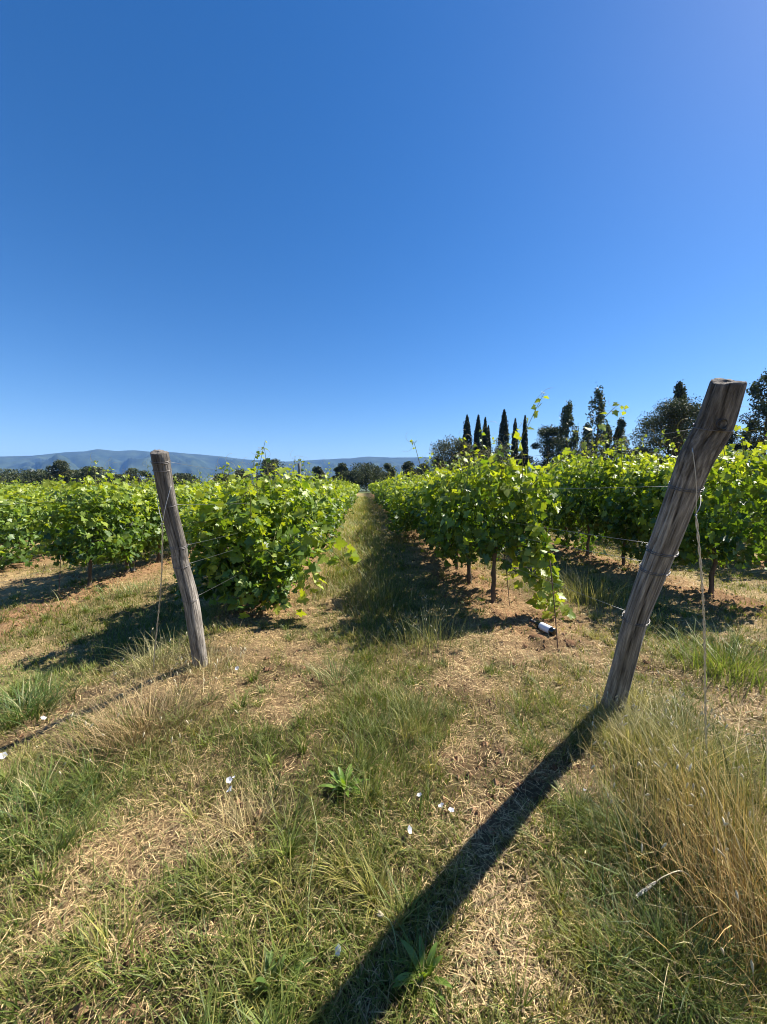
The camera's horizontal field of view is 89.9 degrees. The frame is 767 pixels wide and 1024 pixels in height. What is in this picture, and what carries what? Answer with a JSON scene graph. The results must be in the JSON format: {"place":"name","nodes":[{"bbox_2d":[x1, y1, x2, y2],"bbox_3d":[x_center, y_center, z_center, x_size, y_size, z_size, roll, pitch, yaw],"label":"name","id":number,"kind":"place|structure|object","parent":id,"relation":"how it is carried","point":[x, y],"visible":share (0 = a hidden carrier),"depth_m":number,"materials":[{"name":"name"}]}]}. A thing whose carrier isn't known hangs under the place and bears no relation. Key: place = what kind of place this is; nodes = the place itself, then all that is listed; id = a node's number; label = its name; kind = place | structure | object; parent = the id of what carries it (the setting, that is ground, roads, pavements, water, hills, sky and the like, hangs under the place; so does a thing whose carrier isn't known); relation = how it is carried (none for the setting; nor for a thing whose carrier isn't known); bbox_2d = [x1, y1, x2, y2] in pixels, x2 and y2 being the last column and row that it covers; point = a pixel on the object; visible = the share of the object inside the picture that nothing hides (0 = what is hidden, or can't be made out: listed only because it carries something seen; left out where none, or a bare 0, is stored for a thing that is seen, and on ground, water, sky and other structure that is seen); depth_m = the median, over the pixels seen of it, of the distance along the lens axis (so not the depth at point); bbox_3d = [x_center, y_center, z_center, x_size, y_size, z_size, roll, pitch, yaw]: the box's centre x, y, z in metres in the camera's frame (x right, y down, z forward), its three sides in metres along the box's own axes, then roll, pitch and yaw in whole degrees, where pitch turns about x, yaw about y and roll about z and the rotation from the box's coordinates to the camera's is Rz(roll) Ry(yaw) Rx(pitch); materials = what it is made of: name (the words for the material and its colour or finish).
{"place":"outdoors","nodes":[
{"label":"outdoors","id":0,"kind":"place"},
{"bbox_2d":[0,449,543,486],"bbox_3d":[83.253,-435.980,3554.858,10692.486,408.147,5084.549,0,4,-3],"label":"hills","id":1,"kind":"structure","parent":0,"point":[120,462],"depth_m":3706.12,"materials":[{"name":"blue"}]},
{"bbox_2d":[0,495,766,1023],"bbox_3d":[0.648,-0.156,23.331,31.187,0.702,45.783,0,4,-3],"label":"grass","id":2,"kind":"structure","parent":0,"point":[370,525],"depth_m":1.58,"materials":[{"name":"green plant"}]},
{"bbox_2d":[0,487,766,1023],"bbox_3d":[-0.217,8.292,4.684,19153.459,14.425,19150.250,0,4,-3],"label":"ground","id":3,"kind":"structure","parent":0,"point":[442,673],"depth_m":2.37,"materials":[{"name":"beige plant"}]},
{"bbox_2d":[0,483,38,567],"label":"grapevine","id":4,"kind":"object","parent":3,"relation":"on","point":[11,537],"visible":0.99,"depth_m":7.71,"materials":[{"name":"green plant"}]},
{"bbox_2d":[0,476,39,544],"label":"grapevine","id":5,"kind":"object","parent":3,"relation":"on","point":[17,492],"visible":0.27,"depth_m":11.51,"materials":[{"name":"green plant"}]},
{"bbox_2d":[0,468,45,484],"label":"broadleaf tree","id":6,"kind":"object","parent":3,"relation":"on","point":[10,476],"visible":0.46,"depth_m":88.89,"materials":[{"name":"green plant"}]},
{"bbox_2d":[0,474,61,565],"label":"grapevine","id":7,"kind":"object","parent":3,"relation":"on","point":[37,507],"visible":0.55,"depth_m":8.46,"materials":[{"name":"green plant"}]},
{"bbox_2d":[20,469,55,485],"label":"broadleaf tree","id":8,"kind":"object","parent":3,"relation":"on","point":[38,471],"visible":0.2,"depth_m":91.78,"materials":[{"name":"green plant"}]},
{"bbox_2d":[0,662,94,736],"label":"tall grass clump","id":9,"kind":"object","parent":3,"relation":"on","point":[31,701],"visible":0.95,"depth_m":2.91,"materials":[{"name":"green plant"}]},
{"bbox_2d":[0,477,108,555],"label":"grapevine","id":10,"kind":"object","parent":3,"relation":"on","point":[40,504],"visible":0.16,"depth_m":9.06,"materials":[{"name":"green plant"}]},
{"bbox_2d":[41,459,73,483],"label":"broadleaf tree","id":11,"kind":"object","parent":3,"relation":"on","point":[62,467],"visible":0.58,"depth_m":83.55,"materials":[{"name":"green plant"}]},
{"bbox_2d":[42,469,110,530],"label":"grapevine","id":12,"kind":"object","parent":3,"relation":"on","point":[88,487],"visible":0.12,"depth_m":10.06,"materials":[{"name":"green plant"}]},
{"bbox_2d":[26,454,148,586],"bbox_3d":[-4.697,0.149,6.376,1.359,2.287,1.617,0,4,-3],"label":"grapevine","id":13,"kind":"object","parent":3,"relation":"on","point":[82,548],"visible":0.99,"depth_m":5.96,"materials":[{"name":"green plant"}]},
{"bbox_2d":[0,740,183,930],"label":"tall grass clump","id":14,"kind":"object","parent":3,"relation":"on","point":[44,798],"visible":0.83,"depth_m":1.77,"materials":[{"name":"green plant"}]},
{"bbox_2d":[69,466,120,484],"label":"broadleaf tree","id":15,"kind":"object","parent":3,"relation":"on","point":[82,474],"visible":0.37,"depth_m":84.72,"materials":[{"name":"green plant"}]},
{"bbox_2d":[15,574,178,609],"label":"tall grass clump","id":16,"kind":"object","parent":3,"relation":"on","point":[130,588],"visible":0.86,"depth_m":5.90,"materials":[{"name":"green plant"}]},
{"bbox_2d":[63,460,165,572],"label":"grapevine","id":17,"kind":"object","parent":3,"relation":"on","point":[146,524],"visible":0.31,"depth_m":7.20,"materials":[{"name":"green plant"}]},
{"bbox_2d":[0,656,244,798],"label":"tall grass clump","id":18,"kind":"object","parent":3,"relation":"on","point":[153,699],"visible":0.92,"depth_m":2.34,"materials":[{"name":"plant"}]},
{"bbox_2d":[122,468,153,484],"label":"broadleaf tree","id":19,"kind":"object","parent":3,"relation":"on","point":[131,472],"visible":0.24,"depth_m":87.66,"materials":[{"name":"green plant"}]},
{"bbox_2d":[98,624,217,687],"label":"tall grass clump","id":20,"kind":"object","parent":3,"relation":"on","point":[147,661],"visible":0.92,"depth_m":3.24,"materials":[{"name":"plant"}]},
{"bbox_2d":[124,462,201,562],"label":"grapevine","id":21,"kind":"object","parent":3,"relation":"on","point":[182,500],"visible":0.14,"depth_m":8.07,"materials":[{"name":"green plant"}]},
{"bbox_2d":[150,450,207,667],"bbox_3d":[-1.485,0.508,2.884,0.141,1.885,0.756,-1,4,-7],"label":"wooden post","id":22,"kind":"object","parent":3,"relation":"on","point":[161,466],"visible":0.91,"depth_m":2.75,"materials":[{"name":"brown wood"}]},
{"bbox_2d":[153,487,170,670],"bbox_3d":[-1.675,0.571,2.835,0.073,1.528,0.682,-4,6,-44],"label":"guy wire","id":23,"kind":"object","parent":22,"relation":"attached to","point":[160,579],"visible":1,"depth_m":2.75,"materials":[{"name":"grey metal"}]},
{"bbox_2d":[172,473,201,484],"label":"broadleaf tree","id":24,"kind":"object","parent":3,"relation":"on","point":[185,476],"visible":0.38,"depth_m":91.01,"materials":[{"name":"green plant"}]},
{"bbox_2d":[135,636,266,687],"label":"tall grass clump","id":25,"kind":"object","parent":3,"relation":"on","point":[210,661],"visible":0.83,"depth_m":3.10,"materials":[{"name":"plant"}]},
{"bbox_2d":[178,468,233,499],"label":"grapevine","id":26,"kind":"object","parent":3,"relation":"on","point":[208,490],"visible":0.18,"depth_m":10.69,"materials":[{"name":"green plant"}]},
{"bbox_2d":[190,474,245,534],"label":"grapevine","id":27,"kind":"object","parent":3,"relation":"on","point":[204,486],"visible":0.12,"depth_m":11.79,"materials":[{"name":"green plant"}]},
{"bbox_2d":[146,759,346,923],"bbox_3d":[-0.570,1.316,1.615,0.853,0.193,0.699,2,4,22],"label":"tall grass clump","id":28,"kind":"object","parent":3,"relation":"on","point":[247,807],"visible":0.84,"depth_m":1.68,"materials":[{"name":"plant"}]},
{"bbox_2d":[185,447,333,592],"bbox_3d":[-1.636,0.153,5.202,1.880,2.029,1.448,0,4,-3],"label":"grapevine","id":29,"kind":"object","parent":3,"relation":"on","point":[299,491],"visible":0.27,"depth_m":4.94,"materials":[{"name":"green plant"}]},
{"bbox_2d":[163,441,361,618],"bbox_3d":[-1.330,0.197,4.393,2.166,2.033,1.327,0,4,-3],"label":"grapevine","id":30,"kind":"object","parent":3,"relation":"on","point":[250,543],"visible":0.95,"depth_m":4.18,"materials":[{"name":"green plant"}]},
{"bbox_2d":[253,458,286,482],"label":"broadleaf tree","id":31,"kind":"object","parent":3,"relation":"on","point":[269,467],"visible":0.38,"depth_m":82.97,"materials":[{"name":"green plant"}]},
{"bbox_2d":[225,461,333,552],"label":"grapevine","id":32,"kind":"object","parent":3,"relation":"on","point":[322,525],"visible":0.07,"depth_m":6.73,"materials":[{"name":"green plant"}]},
{"bbox_2d":[252,946,315,1023],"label":"plantain plant","id":33,"kind":"object","parent":3,"relation":"on","point":[270,955],"visible":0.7,"depth_m":1.16,"materials":[{"name":"green plant"}]},
{"bbox_2d":[254,451,344,576],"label":"grapevine","id":34,"kind":"object","parent":3,"relation":"on","point":[328,520],"visible":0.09,"depth_m":6.06,"materials":[{"name":"green plant"}]},
{"bbox_2d":[273,456,342,535],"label":"grapevine","id":35,"kind":"object","parent":3,"relation":"on","point":[337,498],"visible":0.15,"depth_m":8.78,"materials":[{"name":"green plant"}]},
{"bbox_2d":[281,476,344,533],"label":"grapevine","id":36,"kind":"object","parent":3,"relation":"on","point":[337,525],"visible":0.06,"depth_m":8.08,"materials":[{"name":"green plant"}]},
{"bbox_2d":[302,468,346,542],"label":"grapevine","id":37,"kind":"object","parent":3,"relation":"on","point":[332,533],"visible":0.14,"depth_m":9.96,"materials":[{"name":"green plant"}]},
{"bbox_2d":[332,462,348,480],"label":"broadleaf tree","id":38,"kind":"object","parent":3,"relation":"on","point":[341,467],"visible":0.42,"depth_m":90.52,"materials":[{"name":"green plant"}]},
{"bbox_2d":[292,645,389,699],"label":"tall grass clump","id":39,"kind":"object","parent":3,"relation":"on","point":[346,677],"visible":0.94,"depth_m":2.96,"materials":[{"name":"green plant"}]},
{"bbox_2d":[317,764,368,796],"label":"plantain plant","id":40,"kind":"object","parent":3,"relation":"on","point":[337,779],"visible":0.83,"depth_m":1.89,"materials":[{"name":"green plant"}]},
{"bbox_2d":[342,470,364,485],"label":"broadleaf tree","id":41,"kind":"object","parent":3,"relation":"on","point":[355,476],"visible":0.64,"depth_m":78.61,"materials":[{"name":"green plant"}]},
{"bbox_2d":[349,462,387,491],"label":"broadleaf tree","id":42,"kind":"object","parent":3,"relation":"on","point":[373,475],"visible":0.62,"depth_m":82.10,"materials":[{"name":"green plant"}]},
{"bbox_2d":[0,517,765,1023],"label":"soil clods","id":43,"kind":"object","parent":3,"relation":"on","point":[216,919],"visible":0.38,"depth_m":1.96,"materials":[{"name":"brown soil"}]},
{"bbox_2d":[381,463,395,480],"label":"broadleaf tree","id":44,"kind":"object","parent":3,"relation":"on","point":[388,467],"visible":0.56,"depth_m":90.93,"materials":[{"name":"green plant"}]},
{"bbox_2d":[342,568,439,613],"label":"tall grass clump","id":45,"kind":"object","parent":3,"relation":"on","point":[388,591],"visible":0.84,"depth_m":4.98,"materials":[{"name":"green plant"}]},
{"bbox_2d":[385,471,421,538],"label":"grapevine","id":46,"kind":"object","parent":3,"relation":"on","point":[393,516],"visible":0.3,"depth_m":10.05,"materials":[{"name":"green plant"}]},
{"bbox_2d":[386,472,422,532],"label":"grapevine","id":47,"kind":"object","parent":3,"relation":"on","point":[394,498],"visible":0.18,"depth_m":10.83,"materials":[{"name":"green plant"}]},
{"bbox_2d":[388,465,420,531],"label":"grapevine","id":48,"kind":"object","parent":3,"relation":"on","point":[405,478],"visible":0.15,"depth_m":11.95,"materials":[{"name":"green plant"}]},
{"bbox_2d":[399,461,416,479],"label":"broadleaf tree","id":49,"kind":"object","parent":3,"relation":"on","point":[407,465],"visible":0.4,"depth_m":86.80,"materials":[{"name":"green plant"}]},
{"bbox_2d":[395,472,432,523],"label":"grapevine","id":50,"kind":"object","parent":3,"relation":"on","point":[407,505],"visible":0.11,"depth_m":9.46,"materials":[{"name":"green plant"}]},
{"bbox_2d":[392,935,452,1023],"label":"plantain plant","id":51,"kind":"object","parent":3,"relation":"on","point":[421,958],"visible":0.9,"depth_m":1.18,"materials":[{"name":"green plant"}]},
{"bbox_2d":[367,677,482,758],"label":"tall grass clump","id":52,"kind":"object","parent":3,"relation":"on","point":[424,722],"visible":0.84,"depth_m":2.44,"materials":[{"name":"green plant"}]},
{"bbox_2d":[406,457,443,546],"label":"grapevine","id":53,"kind":"object","parent":3,"relation":"on","point":[411,516],"visible":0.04,"depth_m":8.37,"materials":[{"name":"green plant"}]},
{"bbox_2d":[378,595,476,666],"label":"tall grass clump","id":54,"kind":"object","parent":3,"relation":"on","point":[427,636],"visible":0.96,"depth_m":3.54,"materials":[{"name":"plant"}]},
{"bbox_2d":[409,452,482,539],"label":"grapevine","id":55,"kind":"object","parent":3,"relation":"on","point":[417,516],"visible":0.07,"depth_m":7.51,"materials":[{"name":"green plant"}]},
{"bbox_2d":[420,434,474,474],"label":"broadleaf tree","id":56,"kind":"object","parent":3,"relation":"on","point":[458,444],"visible":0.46,"depth_m":73.03,"materials":[{"name":"green plant"}]},
{"bbox_2d":[418,461,488,569],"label":"grapevine","id":57,"kind":"object","parent":3,"relation":"on","point":[431,546],"visible":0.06,"depth_m":6.41,"materials":[{"name":"green plant"}]},
{"bbox_2d":[461,414,472,464],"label":"cypress tree","id":58,"kind":"object","parent":3,"relation":"on","point":[467,429],"visible":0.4,"depth_m":77.60,"materials":[{"name":"green plant"}]},
{"bbox_2d":[406,433,530,583],"bbox_3d":[1.168,0.010,5.574,1.853,2.255,1.375,0,4,-3],"label":"grapevine","id":59,"kind":"object","parent":3,"relation":"on","point":[428,500],"visible":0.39,"depth_m":5.25,"materials":[{"name":"green plant"}]},
{"bbox_2d":[472,415,483,457],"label":"cypress tree","id":60,"kind":"object","parent":3,"relation":"on","point":[477,434],"visible":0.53,"depth_m":77.78,"materials":[{"name":"green plant"}]},
{"bbox_2d":[481,417,488,454],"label":"cypress tree","id":61,"kind":"object","parent":3,"relation":"on","point":[485,438],"visible":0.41,"depth_m":81.92,"materials":[{"name":"green plant"}]},
{"bbox_2d":[484,445,510,465],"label":"broadleaf tree","id":62,"kind":"object","parent":3,"relation":"on","point":[499,458],"visible":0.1,"depth_m":68.70,"materials":[{"name":"green plant"}]},
{"bbox_2d":[496,409,510,466],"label":"cypress tree","id":63,"kind":"object","parent":3,"relation":"on","point":[503,429],"visible":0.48,"depth_m":75.91,"materials":[{"name":"green plant"}]},
{"bbox_2d":[510,418,518,461],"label":"cypress tree","id":64,"kind":"object","parent":3,"relation":"on","point":[516,451],"visible":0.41,"depth_m":80.31,"materials":[{"name":"green plant"}]},
{"bbox_2d":[513,453,532,466],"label":"broadleaf tree","id":65,"kind":"object","parent":3,"relation":"on","point":[520,456],"visible":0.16,"depth_m":73.91,"materials":[{"name":"green plant"}]},
{"bbox_2d":[520,415,528,476],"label":"cypress tree","id":66,"kind":"object","parent":3,"relation":"on","point":[524,441],"visible":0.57,"depth_m":84.41,"materials":[{"name":"green plant"}]},
{"bbox_2d":[434,388,628,619],"bbox_3d":[1.563,-0.048,4.649,1.980,2.642,1.424,0,4,-3],"label":"grapevine","id":67,"kind":"object","parent":3,"relation":"on","point":[533,555],"visible":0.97,"depth_m":4.28,"materials":[{"name":"green plant"}]},
{"bbox_2d":[530,619,555,635],"bbox_3d":[1.585,1.143,3.832,0.075,0.084,0.302,-2,4,-25],"label":"wine bottle","id":68,"kind":"object","parent":3,"relation":"on","point":[548,629],"visible":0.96,"depth_m":3.77,"materials":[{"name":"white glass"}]},
{"bbox_2d":[526,424,567,471],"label":"tree","id":69,"kind":"object","parent":3,"relation":"on","point":[551,442],"visible":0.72,"depth_m":71.57,"materials":[{"name":"green plant"}]},
{"bbox_2d":[518,461,579,531],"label":"grapevine","id":70,"kind":"object","parent":3,"relation":"on","point":[547,523],"visible":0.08,"depth_m":9.37,"materials":[{"name":"green plant"}]},
{"bbox_2d":[550,400,579,466],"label":"poplar tree","id":71,"kind":"object","parent":3,"relation":"on","point":[566,417],"visible":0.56,"depth_m":62.39,"materials":[{"name":"green plant"}]},
{"bbox_2d":[535,434,608,555],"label":"grapevine","id":72,"kind":"object","parent":3,"relation":"on","point":[559,526],"visible":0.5,"depth_m":8.51,"materials":[{"name":"green plant"}]},
{"bbox_2d":[553,446,606,469],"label":"broadleaf tree","id":73,"kind":"object","parent":3,"relation":"on","point":[582,454],"visible":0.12,"depth_m":59.67,"materials":[{"name":"green plant"}]},
{"bbox_2d":[546,426,636,556],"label":"grapevine","id":74,"kind":"object","parent":3,"relation":"on","point":[569,505],"visible":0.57,"depth_m":7.48,"materials":[{"name":"green plant"}]},
{"bbox_2d":[521,562,674,618],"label":"tall grass clump","id":75,"kind":"object","parent":3,"relation":"on","point":[599,591],"visible":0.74,"depth_m":4.97,"materials":[{"name":"green plant"}]},
{"bbox_2d":[581,385,614,462],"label":"poplar tree","id":76,"kind":"object","parent":3,"relation":"on","point":[598,398],"visible":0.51,"depth_m":64.73,"materials":[{"name":"green plant"}]},
{"bbox_2d":[601,425,613,461],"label":"poplar tree","id":77,"kind":"object","parent":3,"relation":"on","point":[610,434],"visible":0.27,"depth_m":66.86,"materials":[{"name":"green plant"}]},
{"bbox_2d":[609,416,629,477],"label":"poplar tree","id":78,"kind":"object","parent":3,"relation":"on","point":[620,429],"visible":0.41,"depth_m":63.20,"materials":[{"name":"green plant"}]},
{"bbox_2d":[570,425,673,564],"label":"grapevine","id":79,"kind":"object","parent":3,"relation":"on","point":[613,522],"visible":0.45,"depth_m":6.70,"materials":[{"name":"green plant"}]},
{"bbox_2d":[589,662,680,716],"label":"tall grass clump","id":80,"kind":"object","parent":3,"relation":"on","point":[629,699],"visible":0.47,"depth_m":2.60,"materials":[{"name":"plant"}]},
{"bbox_2d":[528,760,766,999],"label":"tall grass clump","id":81,"kind":"object","parent":3,"relation":"on","point":[639,845],"visible":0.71,"depth_m":1.53,"materials":[{"name":"green plant"}]},
{"bbox_2d":[550,681,749,804],"bbox_3d":[1.431,1.234,2.237,0.923,0.312,1.012,1,4,20],"label":"tall grass clump","id":82,"kind":"object","parent":3,"relation":"on","point":[621,728],"visible":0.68,"depth_m":2.19,"materials":[{"name":"plant"}]},
{"bbox_2d":[539,689,766,954],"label":"tall grass clump","id":83,"kind":"object","parent":3,"relation":"on","point":[745,812],"visible":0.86,"depth_m":1.66,"materials":[{"name":"plant"}]},
{"bbox_2d":[542,845,766,1023],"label":"tall grass clump","id":84,"kind":"object","parent":3,"relation":"on","point":[721,958],"visible":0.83,"depth_m":1.20,"materials":[{"name":"green plant"}]},
{"bbox_2d":[626,394,703,465],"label":"broadleaf tree","id":85,"kind":"object","parent":3,"relation":"on","point":[674,412],"visible":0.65,"depth_m":42.65,"materials":[{"name":"green plant"}]},
{"bbox_2d":[607,439,727,562],"bbox_3d":[4.259,-0.019,5.881,1.300,2.222,1.389,0,4,-3],"label":"grapevine","id":86,"kind":"object","parent":3,"relation":"on","point":[629,495],"visible":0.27,"depth_m":5.94,"materials":[{"name":"green plant"}]},
{"bbox_2d":[636,870,700,899],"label":"eared stalk","id":87,"kind":"object","parent":3,"relation":"on","point":[646,888],"visible":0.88,"depth_m":1.37,"materials":[{"name":"plant"}]},
{"bbox_2d":[573,672,766,843],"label":"tall grass clump","id":88,"kind":"object","parent":3,"relation":"on","point":[688,726],"visible":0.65,"depth_m":2.18,"materials":[{"name":"plant"}]},
{"bbox_2d":[601,378,746,713],"bbox_3d":[1.466,0.466,2.139,0.191,2.135,1.073,1,4,8],"label":"wooden post","id":89,"kind":"object","parent":3,"relation":"on","point":[710,433],"visible":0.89,"depth_m":1.85,"materials":[{"name":"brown wood"}]},
{"bbox_2d":[692,448,708,762],"bbox_3d":[1.554,0.542,1.877,0.479,1.667,0.025,-3,5,-33],"label":"guy wire","id":90,"kind":"object","parent":89,"relation":"attached to","point":[702,599],"visible":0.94,"depth_m":1.86,"materials":[{"name":"grey metal"}]},
{"bbox_2d":[664,379,687,456],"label":"conifer tree","id":91,"kind":"object","parent":3,"relation":"on","point":[679,391],"visible":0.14,"depth_m":50.88,"materials":[{"name":"green plant"}]},
{"bbox_2d":[590,760,766,1020],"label":"tall grass clump","id":92,"kind":"object","parent":3,"relation":"on","point":[761,917],"visible":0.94,"depth_m":1.34,"materials":[{"name":"plant"}]},
{"bbox_2d":[632,407,766,593],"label":"grapevine","id":93,"kind":"object","parent":3,"relation":"on","point":[727,537],"visible":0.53,"depth_m":4.59,"materials":[{"name":"green plant"}]},
{"bbox_2d":[641,615,766,711],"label":"tall grass clump","id":94,"kind":"object","parent":3,"relation":"on","point":[720,668],"visible":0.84,"depth_m":3.14,"materials":[{"name":"green plant"}]},
{"bbox_2d":[680,436,766,556],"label":"grapevine","id":95,"kind":"object","parent":3,"relation":"on","point":[744,497],"visible":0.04,"depth_m":7.45,"materials":[{"name":"green plant"}]},
{"bbox_2d":[718,454,766,561],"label":"grapevine","id":96,"kind":"object","parent":3,"relation":"on","point":[755,508],"visible":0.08,"depth_m":7.05,"materials":[{"name":"green plant"}]},
{"bbox_2d":[726,368,766,463],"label":"broadleaf tree","id":97,"kind":"object","parent":3,"relation":"on","point":[755,391],"visible":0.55,"depth_m":45.67,"materials":[{"name":"green plant"}]},
{"bbox_2d":[726,411,766,462],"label":"broadleaf tree","id":98,"kind":"object","parent":3,"relation":"on","point":[733,438],"visible":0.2,"depth_m":47.27,"materials":[{"name":"green plant"}]},
{"bbox_2d":[0,503,766,1023],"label":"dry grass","id":99,"kind":"structure","parent":0,"point":[450,727],"depth_m":2.46,"materials":[{"name":"plant"}]},
{"bbox_2d":[0,0,766,463],"label":"sky","id":100,"kind":"structure","parent":0,"point":[311,229],"materials":[{"name":"blue"}]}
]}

